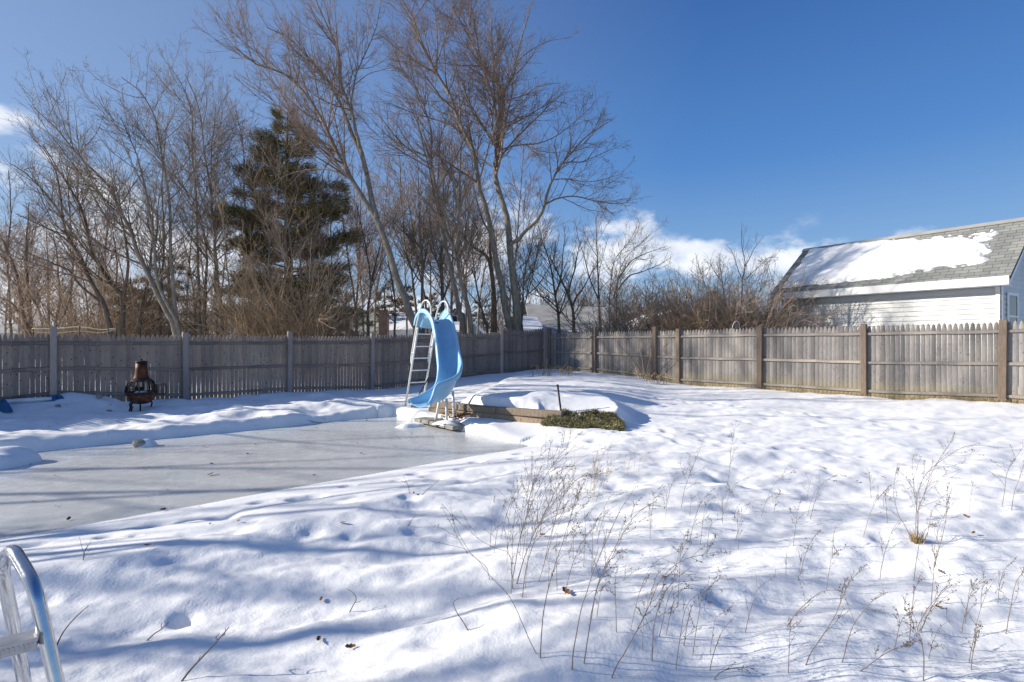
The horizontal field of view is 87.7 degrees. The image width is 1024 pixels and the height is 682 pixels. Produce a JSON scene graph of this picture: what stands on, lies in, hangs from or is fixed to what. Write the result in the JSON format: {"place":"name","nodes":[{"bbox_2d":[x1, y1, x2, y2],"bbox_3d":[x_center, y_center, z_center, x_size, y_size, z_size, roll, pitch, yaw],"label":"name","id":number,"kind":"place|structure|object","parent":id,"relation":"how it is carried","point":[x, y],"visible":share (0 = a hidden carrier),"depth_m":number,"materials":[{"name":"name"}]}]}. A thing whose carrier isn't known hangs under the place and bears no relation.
{"place":"outdoors","nodes":[
{"label":"outdoors","id":0,"kind":"place"},
{"bbox_2d":[0,416,527,539],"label":"ice","id":1,"kind":"structure","parent":0,"point":[92,484],"depth_m":6.80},
{"bbox_2d":[0,446,41,469],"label":"snow lump","id":2,"kind":"object","parent":1,"relation":"on","point":[13,456],"visible":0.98,"depth_m":6.89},
{"bbox_2d":[0,359,1023,681],"bbox_3d":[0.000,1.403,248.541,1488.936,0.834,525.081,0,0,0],"label":"ground","id":3,"kind":"structure","parent":0,"point":[260,575],"depth_m":3.73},
{"bbox_2d":[0,151,56,335],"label":"slender tree","id":4,"kind":"object","parent":3,"relation":"on","point":[1,245],"visible":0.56,"depth_m":20.50,"materials":[{"name":"brown plant"}]},
{"bbox_2d":[0,545,64,681],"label":"pool ladder","id":5,"kind":"object","parent":3,"relation":"on","point":[17,643],"visible":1,"depth_m":2.17,"materials":[{"name":"metal"}]},
{"bbox_2d":[0,192,71,337],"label":"maple tree","id":6,"kind":"object","parent":3,"relation":"on","point":[28,322],"visible":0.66,"depth_m":19.09,"materials":[{"name":"brown plant"}]},
{"bbox_2d":[12,220,74,333],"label":"background tree","id":7,"kind":"object","parent":3,"relation":"on","point":[46,243],"visible":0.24,"depth_m":28.03,"materials":[{"name":"brown plant"}]},
{"bbox_2d":[24,220,81,326],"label":"slender tree","id":8,"kind":"object","parent":3,"relation":"on","point":[65,290],"visible":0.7,"depth_m":18.48,"materials":[{"name":"brown plant"}]},
{"bbox_2d":[0,126,124,337],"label":"maple tree","id":9,"kind":"object","parent":3,"relation":"on","point":[101,300],"visible":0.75,"depth_m":17.93,"materials":[{"name":"brown plant"}]},
{"bbox_2d":[0,107,146,337],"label":"maple tree","id":10,"kind":"object","parent":3,"relation":"on","point":[122,294],"visible":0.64,"depth_m":18.06,"materials":[{"name":"brown plant"}]},
{"bbox_2d":[32,326,116,338],"bbox_3d":[-10.583,0.544,12.900,2.054,1.811,0.036,0,0,0],"label":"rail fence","id":11,"kind":"object","parent":3,"relation":"on","point":[79,330],"visible":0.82,"depth_m":12.89,"materials":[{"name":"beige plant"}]},
{"bbox_2d":[25,153,125,326],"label":"slender tree","id":12,"kind":"object","parent":3,"relation":"on","point":[69,212],"visible":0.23,"depth_m":20.82,"materials":[{"name":"brown plant"}]},
{"bbox_2d":[1,247,211,366],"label":"brush bush","id":13,"kind":"object","parent":3,"relation":"on","point":[85,322],"visible":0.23,"depth_m":21.21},
{"bbox_2d":[79,157,137,321],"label":"background tree","id":14,"kind":"object","parent":3,"relation":"on","point":[107,246],"visible":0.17,"depth_m":30.59,"materials":[{"name":"brown plant"}]},
{"bbox_2d":[0,218,218,375],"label":"brush bush","id":15,"kind":"object","parent":3,"relation":"on","point":[82,319],"visible":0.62,"depth_m":18.72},
{"bbox_2d":[78,206,140,323],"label":"background tree","id":16,"kind":"object","parent":3,"relation":"on","point":[108,266],"visible":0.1,"depth_m":32.04,"materials":[{"name":"brown plant"}]},
{"bbox_2d":[74,195,145,315],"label":"background tree","id":17,"kind":"object","parent":3,"relation":"on","point":[105,253],"visible":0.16,"depth_m":32.10,"materials":[{"name":"brown plant"}]},
{"bbox_2d":[10,43,241,339],"bbox_3d":[-12.720,-4.206,16.922,7.145,11.660,4.923,0,0,11],"label":"maple tree","id":18,"kind":"object","parent":3,"relation":"on","point":[170,313],"visible":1,"depth_m":17.27,"materials":[{"name":"brown plant"}]},
{"bbox_2d":[97,276,167,331],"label":"bush","id":19,"kind":"object","parent":3,"relation":"on","point":[152,301],"visible":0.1,"depth_m":24.55,"materials":[{"name":"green plant"}]},
{"bbox_2d":[132,439,157,446],"bbox_3d":[-5.613,1.609,8.137,0.446,0.251,0.299,0,0,0],"label":"rock","id":20,"kind":"object","parent":3,"relation":"on","point":[144,443],"visible":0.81,"depth_m":8.06,"materials":[{"name":"grey stone"}]},
{"bbox_2d":[125,358,165,411],"bbox_3d":[-7.479,0.909,11.001,0.893,1.100,0.562,0,0,0],"label":"chimenea","id":21,"kind":"object","parent":3,"relation":"on","point":[142,376],"visible":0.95,"depth_m":10.89,"materials":[{"name":"metal"}]},
{"bbox_2d":[77,95,227,336],"bbox_3d":[-13.871,-3.959,20.488,4.349,11.117,5.926,0,0,0],"label":"slender tree","id":22,"kind":"object","parent":3,"relation":"on","point":[163,212],"visible":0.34,"depth_m":20.36,"materials":[{"name":"brown plant"}]},
{"bbox_2d":[112,177,203,337],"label":"slender tree","id":23,"kind":"object","parent":3,"relation":"on","point":[141,314],"visible":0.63,"depth_m":19.45,"materials":[{"name":"brown plant"}]},
{"bbox_2d":[118,253,209,352],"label":"spruce tree","id":24,"kind":"object","parent":3,"relation":"on","point":[176,284],"visible":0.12,"depth_m":23.96,"materials":[{"name":"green plant"}]},
{"bbox_2d":[86,280,243,374],"bbox_3d":[-13.003,-0.625,21.258,6.584,4.158,6.640,0,0,-37],"label":"brush bush","id":25,"kind":"object","parent":3,"relation":"on","point":[149,331],"visible":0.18,"depth_m":20.32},
{"bbox_2d":[81,32,257,337],"bbox_3d":[-12.306,-5.343,19.773,5.441,13.907,5.309,0,0,-34],"label":"slender tree","id":26,"kind":"object","parent":3,"relation":"on","point":[197,250],"visible":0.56,"depth_m":19.85,"materials":[{"name":"brown plant"}]},
{"bbox_2d":[157,222,222,367],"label":"background tree","id":27,"kind":"object","parent":3,"relation":"on","point":[190,270],"visible":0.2,"depth_m":27.20,"materials":[{"name":"brown plant"}]},
{"bbox_2d":[163,182,226,331],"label":"background tree","id":28,"kind":"object","parent":3,"relation":"on","point":[189,269],"visible":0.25,"depth_m":28.59,"materials":[{"name":"brown plant"}]},
{"bbox_2d":[164,197,248,337],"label":"slender tree","id":29,"kind":"object","parent":3,"relation":"on","point":[204,317],"visible":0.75,"depth_m":19.46,"materials":[{"name":"brown plant"}]},
{"bbox_2d":[136,38,277,336],"bbox_3d":[-11.417,-4.805,20.231,4.421,12.770,4.371,0,0,32],"label":"maple tree","id":30,"kind":"object","parent":3,"relation":"on","point":[209,174],"visible":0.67,"depth_m":20.11,"materials":[{"name":"brown plant"}]},
{"bbox_2d":[164,66,274,305],"bbox_3d":[-11.368,-4.672,20.776,4.225,12.352,3.395,0,0,0],"label":"slender tree","id":31,"kind":"object","parent":3,"relation":"on","point":[242,127],"visible":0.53,"depth_m":20.93,"materials":[{"name":"brown plant"}]},
{"bbox_2d":[194,178,267,337],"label":"slender tree","id":32,"kind":"object","parent":3,"relation":"on","point":[221,216],"visible":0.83,"depth_m":18.20,"materials":[{"name":"brown plant"}]},
{"bbox_2d":[202,143,301,311],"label":"slender tree","id":33,"kind":"object","parent":3,"relation":"on","point":[258,241],"visible":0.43,"depth_m":20.88,"materials":[{"name":"brown plant"}]},
{"bbox_2d":[138,254,376,338],"bbox_3d":[-9.180,-0.964,19.900,6.279,4.743,7.780,0,0,40],"label":"forsythia bush","id":34,"kind":"object","parent":3,"relation":"on","point":[240,325],"visible":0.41,"depth_m":18.29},
{"bbox_2d":[221,124,308,328],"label":"slender tree","id":35,"kind":"object","parent":3,"relation":"on","point":[265,198],"visible":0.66,"depth_m":20.51,"materials":[{"name":"brown plant"}]},
{"bbox_2d":[0,326,546,401],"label":"stockade fence","id":36,"kind":"object","parent":3,"relation":"on","point":[228,367],"visible":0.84,"depth_m":13.78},
{"bbox_2d":[146,213,423,378],"bbox_3d":[-8.108,-1.620,19.523,9.597,6.103,9.183,0,0,0],"label":"forsythia bush","id":37,"kind":"object","parent":3,"relation":"on","point":[343,303],"visible":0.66,"depth_m":18.65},
{"bbox_2d":[204,107,366,338],"bbox_3d":[-9.517,-4.226,22.613,7.057,11.528,7.106,0,0,0],"label":"pine tree","id":38,"kind":"object","parent":3,"relation":"on","point":[335,215],"visible":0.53,"depth_m":21.53,"materials":[{"name":"green plant"}]},
{"bbox_2d":[247,127,333,328],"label":"slender tree","id":39,"kind":"object","parent":3,"relation":"on","point":[279,243],"visible":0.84,"depth_m":20.04,"materials":[{"name":"brown plant"}]},
{"bbox_2d":[241,102,347,331],"bbox_3d":[-8.452,-3.942,20.600,3.463,11.047,3.088,0,0,-44],"label":"slender tree","id":40,"kind":"object","parent":3,"relation":"on","point":[285,230],"visible":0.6,"depth_m":20.49,"materials":[{"name":"brown plant"}]},
{"bbox_2d":[191,0,421,336],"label":"maple tree","id":41,"kind":"object","parent":3,"relation":"on","point":[371,206],"visible":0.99,"depth_m":18.65,"materials":[{"name":"brown plant"}]},
{"bbox_2d":[258,131,362,329],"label":"slender tree","id":42,"kind":"object","parent":3,"relation":"on","point":[300,263],"visible":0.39,"depth_m":20.78,"materials":[{"name":"brown plant"}]},
{"bbox_2d":[227,274,404,373],"bbox_3d":[-6.833,-0.500,19.661,6.672,3.889,6.427,0,0,0],"label":"forsythia bush","id":43,"kind":"object","parent":3,"relation":"on","point":[347,334],"visible":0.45,"depth_m":18.72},
{"bbox_2d":[280,140,355,327],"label":"slender tree","id":44,"kind":"object","parent":3,"relation":"on","point":[317,226],"visible":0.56,"depth_m":20.86,"materials":[{"name":"brown plant"}]},
{"bbox_2d":[292,169,370,322],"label":"slender tree","id":45,"kind":"object","parent":3,"relation":"on","point":[357,249],"visible":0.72,"depth_m":20.91,"materials":[{"name":"brown plant"}]},
{"bbox_2d":[320,178,388,335],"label":"background tree","id":46,"kind":"object","parent":3,"relation":"on","point":[351,220],"visible":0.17,"depth_m":26.58,"materials":[{"name":"brown plant"}]},
{"bbox_2d":[328,144,388,336],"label":"background tree","id":47,"kind":"object","parent":3,"relation":"on","point":[360,284],"visible":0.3,"depth_m":32.29,"materials":[{"name":"brown plant"}]},
{"bbox_2d":[320,151,400,330],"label":"background tree","id":48,"kind":"object","parent":3,"relation":"on","point":[360,258],"visible":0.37,"depth_m":31.47,"materials":[{"name":"brown plant"}]},
{"bbox_2d":[342,183,401,337],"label":"slender tree","id":49,"kind":"object","parent":3,"relation":"on","point":[369,262],"visible":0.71,"depth_m":23.91,"materials":[{"name":"brown plant"}]},
{"bbox_2d":[345,135,417,335],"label":"background tree","id":50,"kind":"object","parent":3,"relation":"on","point":[386,187],"visible":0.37,"depth_m":36.10,"materials":[{"name":"brown plant"}]},
{"bbox_2d":[379,311,389,337],"bbox_3d":[-8.400,-0.115,35.000,0.660,3.730,0.660,0,0,0],"label":"brick chimney","id":51,"kind":"object","parent":3,"relation":"on","point":[384,323],"visible":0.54,"depth_m":34.72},
{"bbox_2d":[359,233,413,335],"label":"slender tree","id":52,"kind":"object","parent":3,"relation":"on","point":[394,304],"visible":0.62,"depth_m":24.47,"materials":[{"name":"brown plant"}]},
{"bbox_2d":[370,286,404,321],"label":"spruce tree","id":53,"kind":"object","parent":3,"relation":"on","point":[385,307],"visible":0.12,"depth_m":39.77,"materials":[{"name":"green plant"}]},
{"bbox_2d":[0,267,778,337],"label":"distant wood","id":54,"kind":"object","parent":3,"relation":"on","point":[589,303],"visible":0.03,"depth_m":66.34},
{"bbox_2d":[374,170,433,334],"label":"background tree","id":55,"kind":"object","parent":3,"relation":"on","point":[405,272],"visible":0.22,"depth_m":34.89,"materials":[{"name":"brown plant"}]},
{"bbox_2d":[378,155,439,333],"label":"background tree","id":56,"kind":"object","parent":3,"relation":"on","point":[425,303],"visible":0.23,"depth_m":27.54,"materials":[{"name":"brown plant"}]},
{"bbox_2d":[389,312,429,336],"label":"house","id":57,"kind":"structure","parent":3,"relation":"on","point":[400,324],"depth_m":37.73,"materials":[{"name":"white"}]},
{"bbox_2d":[340,10,479,335],"bbox_3d":[-3.694,-5.424,20.048,5.339,13.715,3.957,0,0,38],"label":"maple tree","id":58,"kind":"object","parent":3,"relation":"on","point":[429,155],"visible":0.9,"depth_m":19.92,"materials":[{"name":"brown plant"}]},
{"bbox_2d":[365,115,454,336],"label":"slender tree","id":59,"kind":"object","parent":3,"relation":"on","point":[420,245],"visible":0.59,"depth_m":23.98,"materials":[{"name":"brown plant"}]},
{"bbox_2d":[371,117,452,315],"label":"slender tree","id":60,"kind":"object","parent":3,"relation":"on","point":[410,259],"visible":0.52,"depth_m":25.49,"materials":[{"name":"brown plant"}]},
{"bbox_2d":[407,186,451,335],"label":"background tree","id":61,"kind":"object","parent":3,"relation":"on","point":[436,296],"visible":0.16,"depth_m":34.18,"materials":[{"name":"brown plant"}]},
{"bbox_2d":[394,106,481,312],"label":"slender tree","id":62,"kind":"object","parent":3,"relation":"on","point":[440,262],"visible":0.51,"depth_m":23.46,"materials":[{"name":"brown plant"}]},
{"bbox_2d":[414,417,463,429],"bbox_3d":[-1.330,1.522,9.946,0.360,0.076,1.335,0,0,-41],"label":"pool coping","id":63,"kind":"object","parent":3,"relation":"on","point":[428,420],"visible":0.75,"depth_m":9.87,"materials":[{"name":"grey stone"}]},
{"bbox_2d":[405,299,462,419],"bbox_3d":[-1.597,0.351,10.793,1.071,2.449,2.976,0,0,-13],"label":"pool slide","id":64,"kind":"object","parent":63,"relation":"on","point":[449,360],"visible":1,"depth_m":10.77,"materials":[{"name":"blue plastic"}]},
{"bbox_2d":[401,156,488,318],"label":"background tree","id":65,"kind":"object","parent":3,"relation":"on","point":[452,299],"visible":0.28,"depth_m":26.69,"materials":[{"name":"brown plant"}]},
{"bbox_2d":[409,95,501,334],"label":"maple tree","id":66,"kind":"object","parent":3,"relation":"on","point":[465,234],"visible":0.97,"depth_m":19.65,"materials":[{"name":"brown plant"}]},
{"bbox_2d":[423,120,489,332],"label":"background tree","id":67,"kind":"object","parent":3,"relation":"on","point":[460,234],"visible":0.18,"depth_m":29.00,"materials":[{"name":"brown plant"}]},
{"bbox_2d":[426,172,503,333],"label":"background tree","id":68,"kind":"object","parent":3,"relation":"on","point":[487,178],"visible":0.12,"depth_m":32.24,"materials":[{"name":"brown plant"}]},
{"bbox_2d":[443,172,504,333],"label":"dead tree","id":69,"kind":"object","parent":3,"relation":"on","point":[493,302],"visible":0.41,"depth_m":22.89,"materials":[{"name":"brown plant"}]},
{"bbox_2d":[439,143,512,328],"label":"background tree","id":70,"kind":"object","parent":3,"relation":"on","point":[482,298],"visible":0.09,"depth_m":31.62,"materials":[{"name":"brown plant"}]},
{"bbox_2d":[457,223,506,333],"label":"crooked tree","id":71,"kind":"object","parent":3,"relation":"on","point":[474,271],"visible":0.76,"depth_m":21.98,"materials":[{"name":"brown plant"}]},
{"bbox_2d":[429,401,564,422],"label":"retaining wall","id":72,"kind":"structure","parent":3,"relation":"on","point":[526,415],"depth_m":9.71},
{"bbox_2d":[472,179,522,332],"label":"background tree","id":73,"kind":"object","parent":3,"relation":"on","point":[500,254],"visible":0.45,"depth_m":29.48,"materials":[{"name":"brown plant"}]},
{"bbox_2d":[362,0,652,330],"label":"maple tree","id":74,"kind":"object","parent":3,"relation":"on","point":[500,93],"visible":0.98,"depth_m":21.23,"materials":[{"name":"brown plant"}]},
{"bbox_2d":[474,118,570,314],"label":"background tree","id":75,"kind":"object","parent":3,"relation":"on","point":[526,183],"visible":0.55,"depth_m":30.49,"materials":[{"name":"brown plant"}]},
{"bbox_2d":[481,185,568,330],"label":"young maple tree","id":76,"kind":"object","parent":3,"relation":"on","point":[526,278],"visible":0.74,"depth_m":23.10,"materials":[{"name":"brown plant"}]},
{"bbox_2d":[523,316,542,331],"bbox_3d":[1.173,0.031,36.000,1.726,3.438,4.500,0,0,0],"label":"house","id":77,"kind":"structure","parent":3,"relation":"on","point":[531,323],"depth_m":34.66,"materials":[{"name":"white"}]},
{"bbox_2d":[507,426,583,588],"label":"dry weed","id":78,"kind":"object","parent":3,"relation":"on","point":[543,490],"visible":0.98,"depth_m":3.23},
{"bbox_2d":[515,215,586,333],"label":"crooked tree","id":79,"kind":"object","parent":3,"relation":"on","point":[543,296],"visible":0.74,"depth_m":23.42,"materials":[{"name":"brown plant"}]},
{"bbox_2d":[516,465,595,583],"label":"dry weed","id":80,"kind":"object","parent":3,"relation":"on","point":[549,514],"visible":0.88,"depth_m":3.37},
{"bbox_2d":[520,446,605,596],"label":"dry weed","id":81,"kind":"object","parent":3,"relation":"on","point":[549,508],"visible":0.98,"depth_m":3.00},
{"bbox_2d":[540,479,588,657],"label":"dry weed","id":82,"kind":"object","parent":3,"relation":"on","point":[577,492],"visible":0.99,"depth_m":2.31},
{"bbox_2d":[525,304,613,333],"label":"house","id":83,"kind":"structure","parent":3,"relation":"on","point":[542,314],"depth_m":39.14,"materials":[{"name":"grey"}]},
{"bbox_2d":[535,225,606,332],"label":"crooked tree","id":84,"kind":"object","parent":3,"relation":"on","point":[555,266],"visible":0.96,"depth_m":22.95,"materials":[{"name":"brown plant"}]},
{"bbox_2d":[539,406,625,430],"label":"juniper shrub","id":85,"kind":"object","parent":3,"relation":"on","point":[590,419],"visible":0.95,"depth_m":8.92,"materials":[{"name":"green plant"}]},
{"bbox_2d":[547,286,663,337],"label":"thicket bush","id":86,"kind":"object","parent":3,"relation":"on","point":[585,329],"visible":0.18,"depth_m":20.88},
{"bbox_2d":[571,486,640,669],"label":"dry weed","id":87,"kind":"object","parent":3,"relation":"on","point":[597,577],"visible":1,"depth_m":2.26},
{"bbox_2d":[572,204,671,330],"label":"spreading tree","id":88,"kind":"object","parent":3,"relation":"on","point":[629,261],"visible":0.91,"depth_m":24.96,"materials":[{"name":"brown plant"}]},
{"bbox_2d":[580,498,664,662],"bbox_3d":[0.476,1.054,2.281,0.271,0.775,0.281,0,0,-24],"label":"dry weed","id":89,"kind":"object","parent":3,"relation":"on","point":[629,524],"visible":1,"depth_m":2.31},
{"bbox_2d":[553,280,725,332],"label":"thicket bush","id":90,"kind":"object","parent":3,"relation":"on","point":[617,317],"visible":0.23,"depth_m":20.46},
{"bbox_2d":[614,328,665,378],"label":"rose bush","id":91,"kind":"object","parent":3,"relation":"on","point":[628,353],"visible":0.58,"depth_m":16.95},
{"bbox_2d":[611,533,729,677],"bbox_3d":[0.679,1.146,2.248,0.508,0.648,0.152,0,0,-8],"label":"dry weed","id":92,"kind":"object","parent":3,"relation":"on","point":[721,552],"visible":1,"depth_m":2.27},
{"bbox_2d":[592,271,750,332],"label":"thicket bush","id":93,"kind":"object","parent":3,"relation":"on","point":[641,319],"visible":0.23,"depth_m":19.04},
{"bbox_2d":[634,268,761,327],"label":"thicket bush","id":94,"kind":"object","parent":3,"relation":"on","point":[678,293],"visible":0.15,"depth_m":23.24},
{"bbox_2d":[606,252,813,333],"bbox_3d":[6.636,-0.977,19.583,7.348,4.585,7.344,0,0,39],"label":"thicket bush","id":95,"kind":"object","parent":3,"relation":"on","point":[708,310],"visible":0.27,"depth_m":18.30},
{"bbox_2d":[705,249,745,318],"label":"tree","id":96,"kind":"object","parent":3,"relation":"on","point":[719,267],"visible":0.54,"depth_m":24.01,"materials":[{"name":"brown plant"}]},
{"bbox_2d":[693,264,780,328],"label":"thicket bush","id":97,"kind":"object","parent":3,"relation":"on","point":[745,291],"visible":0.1,"depth_m":22.63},
{"bbox_2d":[625,245,871,332],"bbox_3d":[7.823,-1.060,19.049,7.605,4.820,8.417,0,0,0],"label":"thicket bush","id":98,"kind":"object","parent":3,"relation":"on","point":[714,318],"visible":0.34,"depth_m":18.00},
{"bbox_2d":[721,225,775,329],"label":"sapling","id":99,"kind":"object","parent":3,"relation":"on","point":[744,266],"visible":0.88,"depth_m":17.98,"materials":[{"name":"brown plant"}]},
{"bbox_2d":[672,277,826,330],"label":"thicket bush","id":100,"kind":"object","parent":3,"relation":"on","point":[756,311],"visible":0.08,"depth_m":18.33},
{"bbox_2d":[547,320,1023,403],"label":"stockade fence","id":101,"kind":"object","parent":3,"relation":"on","point":[833,360],"visible":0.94,"depth_m":13.38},
{"bbox_2d":[805,564,869,665],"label":"dry weed","id":102,"kind":"object","parent":3,"relation":"on","point":[839,616],"visible":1,"depth_m":2.38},
{"bbox_2d":[768,217,1023,384],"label":"garage","id":103,"kind":"structure","parent":3,"relation":"on","point":[963,294],"depth_m":16.05,"materials":[{"name":"grey"}]},
{"bbox_2d":[782,229,998,287],"bbox_3d":[12.432,-2.693,17.822,2.275,1.829,6.447,0,0,-33],"label":"snow patch","id":104,"kind":"object","parent":103,"relation":"on","point":[857,261],"visible":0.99,"depth_m":17.64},
{"bbox_2d":[1007,292,1018,339],"bbox_3d":[14.318,-0.705,15.246,0.940,1.350,0.034,0,0,-33],"label":"window","id":105,"kind":"structure","parent":103,"relation":"in","point":[1012,298],"depth_m":15.23,"materials":[{"name":"glass"}]},
{"bbox_2d":[905,585,956,680],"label":"dry weed","id":106,"kind":"object","parent":3,"relation":"on","point":[924,623],"visible":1,"depth_m":2.32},
{"bbox_2d":[903,432,960,535],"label":"dry weed","id":107,"kind":"object","parent":3,"relation":"on","point":[935,481],"visible":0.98,"depth_m":3.78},
{"bbox_2d":[899,443,1012,543],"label":"dry weed","id":108,"kind":"object","parent":3,"relation":"on","point":[945,473],"visible":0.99,"depth_m":3.72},
{"bbox_2d":[0,0,1023,333],"label":"sky","id":109,"kind":"structure","parent":0,"point":[799,124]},
{"bbox_2d":[677,380,1023,403],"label":"dry grass","id":110,"kind":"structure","parent":0,"point":[868,395],"depth_m":12.42,"materials":[{"name":"plant"}]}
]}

